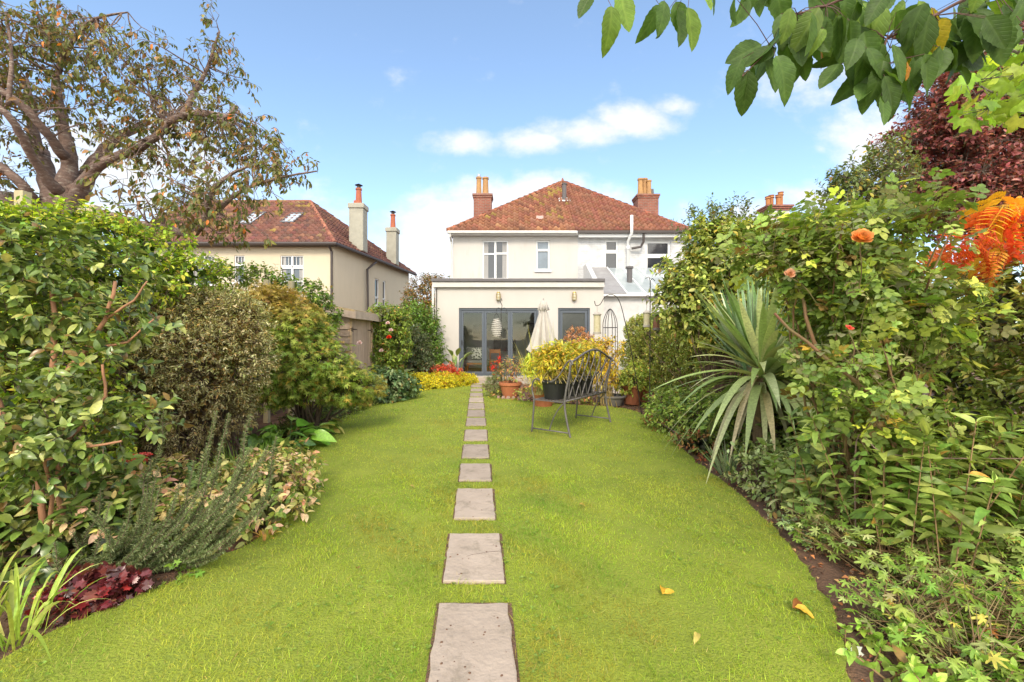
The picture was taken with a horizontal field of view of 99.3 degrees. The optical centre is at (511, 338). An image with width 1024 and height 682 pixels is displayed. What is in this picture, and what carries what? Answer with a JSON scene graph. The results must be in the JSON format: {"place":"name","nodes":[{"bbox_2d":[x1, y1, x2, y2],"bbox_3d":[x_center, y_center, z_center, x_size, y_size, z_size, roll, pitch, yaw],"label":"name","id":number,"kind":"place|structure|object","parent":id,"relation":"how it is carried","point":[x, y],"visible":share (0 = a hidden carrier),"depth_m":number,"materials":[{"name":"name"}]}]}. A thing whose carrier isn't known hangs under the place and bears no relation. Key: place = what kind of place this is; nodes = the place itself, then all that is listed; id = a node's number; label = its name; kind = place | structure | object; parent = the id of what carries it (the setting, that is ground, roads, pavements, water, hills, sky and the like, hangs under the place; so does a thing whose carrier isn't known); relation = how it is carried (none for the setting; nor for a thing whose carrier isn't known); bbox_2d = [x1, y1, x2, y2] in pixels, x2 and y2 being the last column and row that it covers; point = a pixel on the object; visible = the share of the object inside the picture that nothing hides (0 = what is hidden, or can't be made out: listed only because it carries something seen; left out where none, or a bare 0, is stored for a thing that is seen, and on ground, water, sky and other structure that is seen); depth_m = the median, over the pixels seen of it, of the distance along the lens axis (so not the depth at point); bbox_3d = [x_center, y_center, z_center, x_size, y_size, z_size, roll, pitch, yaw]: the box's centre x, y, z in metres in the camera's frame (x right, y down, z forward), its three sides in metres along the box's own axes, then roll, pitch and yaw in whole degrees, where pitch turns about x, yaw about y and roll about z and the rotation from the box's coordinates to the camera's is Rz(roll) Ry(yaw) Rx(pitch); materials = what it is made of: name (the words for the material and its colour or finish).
{"place":"outdoors","nodes":[
{"label":"outdoors","id":0,"kind":"place"},
{"bbox_2d":[131,183,416,359],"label":"detached house","id":1,"kind":"structure","parent":0,"point":[354,266],"depth_m":21.30,"materials":[{"name":"beige paint"}]},
{"bbox_2d":[281,256,302,285],"bbox_3d":[-10.118,-3.015,20.095,1.059,1.618,0.110,0,0,0],"label":"window","id":2,"kind":"structure","parent":1,"relation":"in","point":[294,264],"depth_m":20.09,"materials":[{"name":"white plastic"}]},
{"bbox_2d":[300,300,381,401],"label":"garden shed","id":3,"kind":"structure","parent":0,"point":[356,327],"depth_m":9.38,"materials":[{"name":"wood"}]},
{"bbox_2d":[351,318,372,370],"bbox_3d":[-3.370,0.400,9.750,0.050,1.700,1.380,0,0,0],"label":"door","id":4,"kind":"structure","parent":3,"relation":"in","point":[361,329],"depth_m":9.77,"materials":[{"name":"wood"}]},
{"bbox_2d":[0,382,851,681],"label":"lawn","id":5,"kind":"structure","parent":0,"point":[666,462],"depth_m":2.37,"materials":[{"name":"green plant"}]},
{"bbox_2d":[428,603,516,681],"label":"stepping stone","id":6,"kind":"object","parent":5,"relation":"on","point":[488,656],"visible":0.99,"depth_m":1.85,"materials":[{"name":"stone"}]},
{"bbox_2d":[425,603,519,681],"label":"soil patch","id":7,"kind":"object","parent":5,"relation":"on","point":[510,613],"visible":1,"depth_m":1.91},
{"bbox_2d":[441,533,505,583],"bbox_3d":[-0.232,1.316,2.639,0.404,0.001,0.605,0,0,0],"label":"soil patch","id":8,"kind":"object","parent":5,"relation":"on","point":[500,535],"visible":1,"depth_m":2.63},
{"bbox_2d":[443,533,504,584],"bbox_3d":[-0.228,1.325,2.627,0.376,0.049,0.582,0,0,0],"label":"stepping stone","id":9,"kind":"object","parent":5,"relation":"on","point":[480,565],"visible":0.93,"depth_m":2.56,"materials":[{"name":"stone"}]},
{"bbox_2d":[454,488,494,520],"bbox_3d":[-0.298,1.325,3.474,0.307,0.048,0.659,0,0,-5],"label":"stepping stone","id":10,"kind":"object","parent":5,"relation":"on","point":[475,503],"visible":0.91,"depth_m":3.42,"materials":[{"name":"stone"}]},
{"bbox_2d":[459,463,491,481],"bbox_3d":[-0.360,1.325,4.278,0.343,0.048,0.541,0,0,0],"label":"stepping stone","id":11,"kind":"object","parent":5,"relation":"on","point":[477,472],"visible":0.92,"depth_m":4.23,"materials":[{"name":"stone"}]},
{"bbox_2d":[462,444,488,458],"bbox_3d":[-0.424,1.325,5.075,0.299,0.048,0.615,0,0,-5],"label":"stepping stone","id":12,"kind":"object","parent":5,"relation":"on","point":[476,451],"visible":0.87,"depth_m":5.02,"materials":[{"name":"stone"}]},
{"bbox_2d":[464,429,486,440],"bbox_3d":[-0.491,1.325,5.923,0.307,0.048,0.670,0,0,-4],"label":"stepping stone","id":13,"kind":"object","parent":5,"relation":"on","point":[475,435],"visible":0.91,"depth_m":5.85,"materials":[{"name":"stone"}]},
{"bbox_2d":[466,418,485,425],"bbox_3d":[-0.566,1.325,6.865,0.305,0.048,0.635,0,0,-4],"label":"stepping stone","id":14,"kind":"object","parent":5,"relation":"on","point":[476,421],"visible":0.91,"depth_m":6.77,"materials":[{"name":"stone"}]},
{"bbox_2d":[533,387,552,406],"bbox_3d":[0.620,1.150,8.600,0.492,0.360,0.492,0,0,0],"label":"plant pot","id":15,"kind":"object","parent":5,"relation":"on","point":[543,403],"visible":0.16,"depth_m":8.44,"materials":[{"name":"ceramic"}]},
{"bbox_2d":[518,344,552,394],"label":"potted yellow plant","id":16,"kind":"object","parent":15,"relation":"in","point":[531,374],"visible":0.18,"depth_m":8.04,"materials":[{"name":"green plant"}]},
{"bbox_2d":[531,349,612,437],"bbox_3d":[0.934,0.744,6.519,0.674,1.199,1.376,0,0,36],"label":"garden bench","id":17,"kind":"object","parent":5,"relation":"on","point":[568,398],"visible":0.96,"depth_m":6.19,"materials":[{"name":"metal"}]},
{"bbox_2d":[542,378,566,399],"bbox_3d":[0.591,0.709,6.156,0.374,0.270,0.374,0,0,0],"label":"plant pot","id":18,"kind":"object","parent":17,"relation":"on","point":[552,391],"visible":0.75,"depth_m":6.03,"materials":[{"name":"black plastic"}]},
{"bbox_2d":[528,338,579,383],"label":"potted yellow plant","id":19,"kind":"object","parent":18,"relation":"in","point":[552,360],"visible":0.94,"depth_m":6.06,"materials":[{"name":"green plant"}]},
{"bbox_2d":[562,376,581,395],"bbox_3d":[0.856,0.709,6.520,0.374,0.270,0.374,0,0,0],"label":"plant pot","id":20,"kind":"object","parent":17,"relation":"on","point":[576,383],"visible":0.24,"depth_m":6.39,"materials":[{"name":"black plastic"}]},
{"bbox_2d":[550,336,591,381],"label":"potted yellow plant","id":21,"kind":"object","parent":20,"relation":"in","point":[578,352],"visible":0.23,"depth_m":6.44,"materials":[{"name":"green plant"}]},
{"bbox_2d":[578,375,594,392],"bbox_3d":[1.126,0.709,6.893,0.374,0.270,0.374,0,0,0],"label":"plant pot","id":22,"kind":"object","parent":17,"relation":"on","point":[588,381],"visible":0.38,"depth_m":6.75,"materials":[{"name":"black plastic"}]},
{"bbox_2d":[571,336,604,378],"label":"potted yellow plant","id":23,"kind":"object","parent":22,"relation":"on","point":[592,346],"visible":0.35,"depth_m":6.81,"materials":[{"name":"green plant"}]},
{"bbox_2d":[594,294,641,413],"bbox_3d":[1.855,0.285,7.600,0.839,2.131,0.014,0,0,0],"label":"feeder crook","id":24,"kind":"object","parent":5,"relation":"on","point":[629,343],"visible":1,"depth_m":7.59,"materials":[{"name":"metal"}]},
{"bbox_2d":[593,312,601,333],"bbox_3d":[1.486,-0.328,7.600,0.156,0.500,0.156,0,0,0],"label":"bird feeder","id":25,"kind":"object","parent":24,"relation":"hanging from","point":[597,322],"visible":1,"depth_m":7.55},
{"bbox_2d":[464,347,489,371],"bbox_3d":[-1.260,0.751,15.210,0.960,0.901,0.820,0,0,0],"label":"armchair","id":26,"kind":"object","parent":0,"point":[468,359],"visible":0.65,"depth_m":15.32,"materials":[{"name":"grey fabric"}]},
{"bbox_2d":[0,342,1023,681],"bbox_3d":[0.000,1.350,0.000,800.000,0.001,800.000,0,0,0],"label":"ground","id":27,"kind":"structure","parent":0,"point":[828,576],"depth_m":2.47,"materials":[{"name":"soil"}]},
{"bbox_2d":[0,546,64,616],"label":"daylily","id":28,"kind":"object","parent":27,"relation":"on","point":[2,575],"visible":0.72,"depth_m":2.22,"materials":[{"name":"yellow plant"}]},
{"bbox_2d":[0,546,118,661],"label":"daylily","id":29,"kind":"object","parent":27,"relation":"on","point":[14,608],"visible":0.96,"depth_m":1.96,"materials":[{"name":"green plant"}]},
{"bbox_2d":[22,561,154,629],"bbox_3d":[-2.116,1.269,2.206,0.513,0.280,0.351,0,0,-28],"label":"heuchera","id":30,"kind":"object","parent":27,"relation":"on","point":[119,581],"visible":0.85,"depth_m":2.16,"materials":[{"name":"red plant"}]},
{"bbox_2d":[0,216,194,560],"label":"camellia bush","id":31,"kind":"object","parent":27,"relation":"on","point":[60,444],"visible":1,"depth_m":2.53,"materials":[{"name":"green plant"}]},
{"bbox_2d":[0,452,211,594],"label":"hellebore leaves","id":32,"kind":"object","parent":27,"relation":"on","point":[9,524],"visible":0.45,"depth_m":2.63,"materials":[{"name":"green plant"}]},
{"bbox_2d":[0,190,298,493],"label":"garden fence","id":33,"kind":"object","parent":27,"relation":"on","point":[265,417],"visible":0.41,"depth_m":5.07,"materials":[{"name":"brown wood"}]},
{"bbox_2d":[0,0,319,268],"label":"cherry tree","id":34,"kind":"object","parent":27,"relation":"on","point":[68,179],"visible":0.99,"depth_m":6.47,"materials":[{"name":"green plant"}]},
{"bbox_2d":[0,438,327,565],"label":"mottled groundcover","id":35,"kind":"object","parent":27,"relation":"on","point":[296,499],"visible":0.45,"depth_m":3.05,"materials":[{"name":"green plant"}]},
{"bbox_2d":[51,410,282,580],"bbox_3d":[-1.972,0.927,2.544,1.498,1.008,0.519,0,0,0],"label":"rosemary bush","id":36,"kind":"object","parent":27,"relation":"on","point":[183,547],"visible":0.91,"depth_m":2.47,"materials":[{"name":"green plant"}]},
{"bbox_2d":[69,275,284,472],"bbox_3d":[-3.253,0.328,4.285,2.006,2.064,1.650,0,0,0],"label":"pittosporum bush","id":37,"kind":"object","parent":27,"relation":"on","point":[205,382],"visible":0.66,"depth_m":4.05,"materials":[{"name":"green plant"}]},
{"bbox_2d":[157,559,205,587],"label":"small plant","id":38,"kind":"object","parent":27,"relation":"on","point":[197,570],"visible":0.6,"depth_m":2.42,"materials":[{"name":"green plant"}]},
{"bbox_2d":[202,437,269,474],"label":"tufted grass","id":39,"kind":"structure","parent":27,"relation":"on","point":[230,456],"depth_m":4.20,"materials":[{"name":"green plant"}]},
{"bbox_2d":[194,259,344,414],"bbox_3d":[-4.089,-0.003,7.500,2.327,2.715,1.262,0,0,-30],"label":"ivy clump","id":40,"kind":"object","parent":27,"relation":"on","point":[320,300],"visible":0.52,"depth_m":7.47,"materials":[{"name":"green plant"}]},
{"bbox_2d":[234,426,315,456],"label":"hosta","id":41,"kind":"object","parent":27,"relation":"on","point":[251,438],"visible":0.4,"depth_m":4.89,"materials":[{"name":"green plant"}]},
{"bbox_2d":[243,436,313,489],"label":"bronze lilies","id":42,"kind":"object","parent":27,"relation":"on","point":[300,450],"visible":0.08,"depth_m":4.35,"materials":[{"name":"green plant"}]},
{"bbox_2d":[231,415,336,452],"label":"hosta","id":43,"kind":"object","parent":27,"relation":"on","point":[322,435],"visible":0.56,"depth_m":5.29,"materials":[{"name":"green plant"}]},
{"bbox_2d":[221,279,388,433],"bbox_3d":[-2.966,0.250,6.043,2.326,2.230,1.701,0,0,0],"label":"japanese maple","id":44,"kind":"object","parent":27,"relation":"on","point":[299,376],"visible":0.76,"depth_m":5.80,"materials":[{"name":"green plant"}]},
{"bbox_2d":[273,417,344,436],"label":"hosta","id":45,"kind":"object","parent":27,"relation":"on","point":[332,428],"visible":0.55,"depth_m":5.96,"materials":[{"name":"green plant"}]},
{"bbox_2d":[270,398,379,438],"bbox_3d":[-2.962,1.231,7.451,0.738,0.496,3.361,0,0,5],"label":"fern edge","id":46,"kind":"object","parent":27,"relation":"on","point":[333,411],"visible":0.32,"depth_m":6.89,"materials":[{"name":"green plant"}]},
{"bbox_2d":[342,364,424,406],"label":"hydrangea bush","id":47,"kind":"object","parent":27,"relation":"on","point":[399,385],"visible":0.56,"depth_m":9.14,"materials":[{"name":"green plant"}]},
{"bbox_2d":[367,300,416,373],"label":"climbing rose","id":48,"kind":"object","parent":27,"relation":"on","point":[391,354],"visible":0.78,"depth_m":10.56,"materials":[{"name":"green plant"}]},
{"bbox_2d":[392,322,438,386],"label":"viburnum bush","id":49,"kind":"object","parent":27,"relation":"on","point":[420,359],"visible":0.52,"depth_m":11.81,"materials":[{"name":"green plant"}]},
{"bbox_2d":[383,296,448,370],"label":"bay bush","id":50,"kind":"object","parent":27,"relation":"on","point":[421,319],"visible":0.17,"depth_m":13.33,"materials":[{"name":"green plant"}]},
{"bbox_2d":[399,272,449,355],"bbox_3d":[-4.141,-1.153,23.965,5.041,5.069,3.075,0,0,0],"label":"birch tree","id":51,"kind":"object","parent":27,"relation":"on","point":[427,281],"visible":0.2,"depth_m":23.46,"materials":[{"name":"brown plant"}]},
{"bbox_2d":[407,361,463,386],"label":"nandina bush","id":52,"kind":"object","parent":27,"relation":"on","point":[444,368],"visible":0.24,"depth_m":12.16,"materials":[{"name":"red plant"}]},
{"bbox_2d":[405,371,479,390],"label":"golden creeper","id":53,"kind":"object","parent":27,"relation":"on","point":[431,383],"visible":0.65,"depth_m":11.67,"materials":[{"name":"yellow plant"}]},
{"bbox_2d":[481,367,507,395],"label":"lavender bush","id":54,"kind":"object","parent":27,"relation":"on","point":[488,389],"visible":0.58,"depth_m":10.02,"materials":[{"name":"green plant"}]},
{"bbox_2d":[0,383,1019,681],"bbox_3d":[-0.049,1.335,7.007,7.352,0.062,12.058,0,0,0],"label":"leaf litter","id":55,"kind":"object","parent":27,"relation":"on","point":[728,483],"visible":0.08,"depth_m":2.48,"materials":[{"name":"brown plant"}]},
{"bbox_2d":[499,381,521,397],"bbox_3d":[-0.040,1.150,9.750,0.514,0.360,0.514,0,0,0],"label":"plant pot","id":56,"kind":"object","parent":27,"relation":"on","point":[507,389],"visible":0.73,"depth_m":9.57,"materials":[{"name":"ceramic"}]},
{"bbox_2d":[496,354,524,382],"bbox_3d":[-0.035,0.728,9.770,0.720,0.767,0.689,0,0,0],"label":"potted pelargonium","id":57,"kind":"object","parent":56,"relation":"in","point":[512,378],"visible":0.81,"depth_m":9.65,"materials":[{"name":"green plant"}]},
{"bbox_2d":[488,385,613,404],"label":"edge shrub","id":58,"kind":"object","parent":27,"relation":"on","point":[529,390],"visible":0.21,"depth_m":9.09,"materials":[{"name":"green plant"}]},
{"bbox_2d":[563,325,595,400],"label":"dried hydrangea","id":59,"kind":"object","parent":27,"relation":"on","point":[576,334],"visible":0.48,"depth_m":8.83,"materials":[{"name":"orange plant"}]},
{"bbox_2d":[581,334,625,407],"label":"golden shrub","id":60,"kind":"object","parent":27,"relation":"on","point":[602,345],"visible":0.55,"depth_m":8.47,"materials":[{"name":"yellow plant"}]},
{"bbox_2d":[603,309,617,395],"bbox_3d":[2.030,0.362,9.000,0.316,1.977,0.308,0,0,0],"label":"plant obelisk","id":61,"kind":"object","parent":27,"relation":"on","point":[612,327],"visible":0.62,"depth_m":8.99,"materials":[{"name":"metal"}]},
{"bbox_2d":[597,393,625,405],"bbox_3d":[2.000,1.230,8.750,0.578,0.200,0.578,0,0,0],"label":"plant pot","id":62,"kind":"object","parent":27,"relation":"on","point":[618,399],"visible":0.74,"depth_m":8.55,"materials":[{"name":"grey stone"}]},
{"bbox_2d":[621,385,640,404],"bbox_3d":[2.450,1.140,8.900,0.428,0.380,0.428,0,0,0],"label":"plant pot","id":63,"kind":"object","parent":27,"relation":"on","point":[630,400],"visible":0.5,"depth_m":8.75,"materials":[{"name":"ceramic"}]},
{"bbox_2d":[613,359,657,397],"bbox_3d":[2.522,0.806,8.973,0.994,0.778,1.006,0,0,0],"label":"potted strawberry","id":64,"kind":"object","parent":63,"relation":"in","point":[625,379],"visible":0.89,"depth_m":8.76,"materials":[{"name":"green plant"}]},
{"bbox_2d":[641,412,722,460],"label":"dry bracken","id":65,"kind":"object","parent":27,"relation":"on","point":[692,441],"visible":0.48,"depth_m":5.20,"materials":[{"name":"green plant"}]},
{"bbox_2d":[640,384,781,452],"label":"shrub","id":66,"kind":"object","parent":27,"relation":"on","point":[674,416],"visible":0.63,"depth_m":5.89,"materials":[{"name":"green plant"}]},
{"bbox_2d":[671,191,763,392],"bbox_3d":[3.235,-0.466,6.809,1.564,3.638,1.027,0,0,0],"label":"wispy shrub","id":67,"kind":"object","parent":27,"relation":"on","point":[711,205],"visible":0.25,"depth_m":6.77,"materials":[{"name":"green plant"}]},
{"bbox_2d":[698,434,742,475],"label":"iris clump","id":68,"kind":"object","parent":27,"relation":"on","point":[722,461],"visible":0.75,"depth_m":4.27,"materials":[{"name":"green plant"}]},
{"bbox_2d":[642,207,811,426],"bbox_3d":[3.101,-0.272,6.129,2.584,3.257,1.718,0,0,0],"label":"hazel bush","id":69,"kind":"object","parent":27,"relation":"on","point":[697,268],"visible":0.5,"depth_m":5.90,"materials":[{"name":"green plant"}]},
{"bbox_2d":[651,270,841,482],"bbox_3d":[2.645,0.557,4.588,2.178,2.700,2.127,0,0,-29],"label":"yucca","id":70,"kind":"object","parent":27,"relation":"on","point":[755,339],"visible":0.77,"depth_m":4.39,"materials":[{"name":"green plant"}]},
{"bbox_2d":[718,437,840,521],"bbox_3d":[2.364,1.177,3.662,1.019,0.643,1.239,0,0,0],"label":"catmint","id":71,"kind":"object","parent":27,"relation":"on","point":[753,460],"visible":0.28,"depth_m":3.73,"materials":[{"name":"green plant"}]},
{"bbox_2d":[577,0,1023,124],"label":"overhanging cherry branch","id":72,"kind":"object","parent":27,"relation":"on","point":[832,36],"visible":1,"depth_m":1.33,"materials":[{"name":"green plant"}]},
{"bbox_2d":[763,509,841,550],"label":"sedum seedling","id":73,"kind":"object","parent":27,"relation":"on","point":[783,518],"visible":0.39,"depth_m":2.94,"materials":[{"name":"green plant"}]},
{"bbox_2d":[664,407,957,483],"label":"dark undergrowth","id":74,"kind":"object","parent":27,"relation":"on","point":[783,444],"visible":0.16,"depth_m":4.76,"materials":[{"name":"green plant"}]},
{"bbox_2d":[755,424,882,528],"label":"peony clump","id":75,"kind":"object","parent":27,"relation":"on","point":[786,473],"visible":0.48,"depth_m":3.09,"materials":[{"name":"green plant"}]},
{"bbox_2d":[618,238,1023,533],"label":"privet hedge","id":76,"kind":"object","parent":27,"relation":"on","point":[666,354],"visible":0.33,"depth_m":3.31,"materials":[{"name":"green plant"}]},
{"bbox_2d":[707,166,1019,541],"bbox_3d":[2.204,0.135,2.870,1.740,2.447,1.334,0,0,0],"label":"rose bush","id":77,"kind":"object","parent":27,"relation":"on","point":[871,299],"visible":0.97,"depth_m":2.68,"materials":[{"name":"green plant"}]},
{"bbox_2d":[851,228,873,241],"bbox_3d":[1.956,-0.577,2.428,0.114,0.093,0.070,0,0,16],"label":"rose bloom","id":78,"kind":"object","parent":77,"relation":"attached to","point":[862,235],"visible":1,"depth_m":2.43,"materials":[{"name":"orange plant"}]},
{"bbox_2d":[809,124,941,225],"bbox_3d":[7.005,-1.349,8.566,2.138,5.441,2.080,0,0,0],"label":"green tree","id":79,"kind":"object","parent":27,"relation":"on","point":[856,180],"visible":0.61,"depth_m":8.35,"materials":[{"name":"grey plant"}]},
{"bbox_2d":[776,496,1021,587],"bbox_3d":[2.281,1.152,2.577,1.083,0.408,0.813,0,0,0],"label":"geranium clump","id":80,"kind":"object","parent":27,"relation":"on","point":[866,553],"visible":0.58,"depth_m":2.51,"materials":[{"name":"green plant"}]},
{"bbox_2d":[780,395,1023,609],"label":"phlox clump","id":81,"kind":"object","parent":27,"relation":"on","point":[933,500],"visible":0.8,"depth_m":2.39,"materials":[{"name":"green plant"}]},
{"bbox_2d":[825,550,1023,681],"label":"geranium clump","id":82,"kind":"object","parent":27,"relation":"on","point":[939,624],"visible":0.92,"depth_m":1.89,"materials":[{"name":"green plant"}]},
{"bbox_2d":[831,601,1023,681],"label":"groundcover leaves","id":83,"kind":"object","parent":27,"relation":"on","point":[910,668],"visible":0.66,"depth_m":1.72,"materials":[{"name":"green plant"}]},
{"bbox_2d":[854,434,1021,564],"bbox_3d":[2.525,0.956,2.379,1.040,0.787,0.168,0,0,17],"label":"plant support","id":84,"kind":"object","parent":27,"relation":"on","point":[897,455],"visible":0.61,"depth_m":2.60,"materials":[{"name":"metal"}]},
{"bbox_2d":[866,20,1023,403],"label":"purple plum tree","id":85,"kind":"object","parent":27,"relation":"on","point":[984,157],"visible":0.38,"depth_m":8.62,"materials":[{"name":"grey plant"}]},
{"bbox_2d":[911,191,1023,297],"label":"sumac tree","id":86,"kind":"object","parent":27,"relation":"on","point":[1003,228],"visible":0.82,"depth_m":3.04,"materials":[{"name":"orange plant"}]},
{"bbox_2d":[944,41,1023,134],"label":"maple branch","id":87,"kind":"object","parent":27,"relation":"on","point":[991,106],"visible":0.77,"depth_m":1.98,"materials":[{"name":"green plant"}]},
{"bbox_2d":[973,509,1023,598],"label":"geranium clump","id":88,"kind":"object","parent":27,"relation":"on","point":[1018,557],"visible":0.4,"depth_m":2.24,"materials":[{"name":"green plant"}]},
{"bbox_2d":[0,0,1023,326],"label":"sky","id":89,"kind":"structure","parent":0,"point":[407,102],"materials":[{"name":"blue"}]},
{"bbox_2d":[431,174,604,375],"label":"semi detached house","id":90,"kind":"structure","parent":0,"point":[520,254],"depth_m":17.85,"materials":[{"name":"paint"}]},
{"bbox_2d":[461,310,483,373],"bbox_3d":[-1.272,0.115,14.090,0.745,2.060,0.060,0,0,0],"label":"door leaf","id":91,"kind":"structure","parent":90,"relation":"in","point":[462,311],"depth_m":14.06,"materials":[{"name":"grey metal"}]},
{"bbox_2d":[483,241,507,277],"bbox_3d":[-0.690,-3.265,18.095,1.060,1.610,0.110,0,0,0],"label":"window","id":92,"kind":"structure","parent":90,"relation":"in","point":[495,253],"depth_m":18.10,"materials":[{"name":"white plastic"}]},
{"bbox_2d":[484,310,509,373],"bbox_3d":[-0.478,0.115,14.090,0.835,2.060,0.060,0,0,0],"label":"door leaf","id":93,"kind":"structure","parent":90,"relation":"in","point":[485,311],"depth_m":14.06,"materials":[{"name":"grey metal"}]},
{"bbox_2d":[494,339,515,350],"bbox_3d":[-0.300,0.250,17.810,0.900,0.500,0.060,0,0,0],"label":"television","id":94,"kind":"object","parent":90,"relation":"attached to","point":[501,344],"visible":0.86,"depth_m":17.78,"materials":[{"name":"black glass"}]},
{"bbox_2d":[510,310,536,373],"bbox_3d":[0.370,0.115,14.090,0.850,2.060,0.060,0,0,0],"label":"door leaf","id":95,"kind":"structure","parent":90,"relation":"in","point":[511,311],"depth_m":14.06,"materials":[{"name":"grey metal"}]},
{"bbox_2d":[535,241,550,271],"bbox_3d":[1.280,-3.415,18.040,0.680,1.310,0.220,0,0,0],"label":"window","id":96,"kind":"structure","parent":90,"relation":"in","point":[542,247],"depth_m":18.10,"materials":[{"name":"white plastic"}]},
{"bbox_2d":[560,310,587,345],"bbox_3d":[1.995,0.110,14.090,0.890,2.060,0.060,0,0,0],"label":"door","id":97,"kind":"structure","parent":90,"relation":"in","point":[577,318],"depth_m":14.08,"materials":[{"name":"grey glass"}]},
{"bbox_2d":[593,383,621,393],"bbox_3d":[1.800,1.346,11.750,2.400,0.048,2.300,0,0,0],"label":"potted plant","id":98,"kind":"object","parent":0,"point":[608,390],"depth_m":11.12,"materials":[{"name":"plant"}]},
{"bbox_2d":[526,298,556,352],"bbox_3d":[0.821,0.125,11.495,0.837,2.390,0.845,0,0,-24],"label":"parasol","id":99,"kind":"object","parent":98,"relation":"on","point":[541,330],"visible":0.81,"depth_m":11.36,"materials":[{"name":"fabric"}]},
{"bbox_2d":[563,178,690,377],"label":"semi detached house","id":100,"kind":"structure","parent":0,"point":[623,247],"depth_m":18.00,"materials":[{"name":"paint"}]},
{"bbox_2d":[605,241,617,267],"bbox_3d":[4.115,-3.460,18.095,0.550,1.220,0.110,0,0,0],"label":"window","id":101,"kind":"structure","parent":100,"relation":"in","point":[611,247],"depth_m":18.10,"materials":[{"name":"white plastic"}]},
{"bbox_2d":[646,241,669,267],"bbox_3d":[6.045,-3.385,18.105,1.030,1.330,0.090,0,0,0],"label":"window","id":102,"kind":"structure","parent":100,"relation":"in","point":[654,249],"depth_m":18.10,"materials":[{"name":"white plastic"}]},
{"bbox_2d":[718,191,892,264],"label":"house","id":103,"kind":"structure","parent":0,"point":[778,205],"depth_m":25.28,"materials":[{"name":"brick"}]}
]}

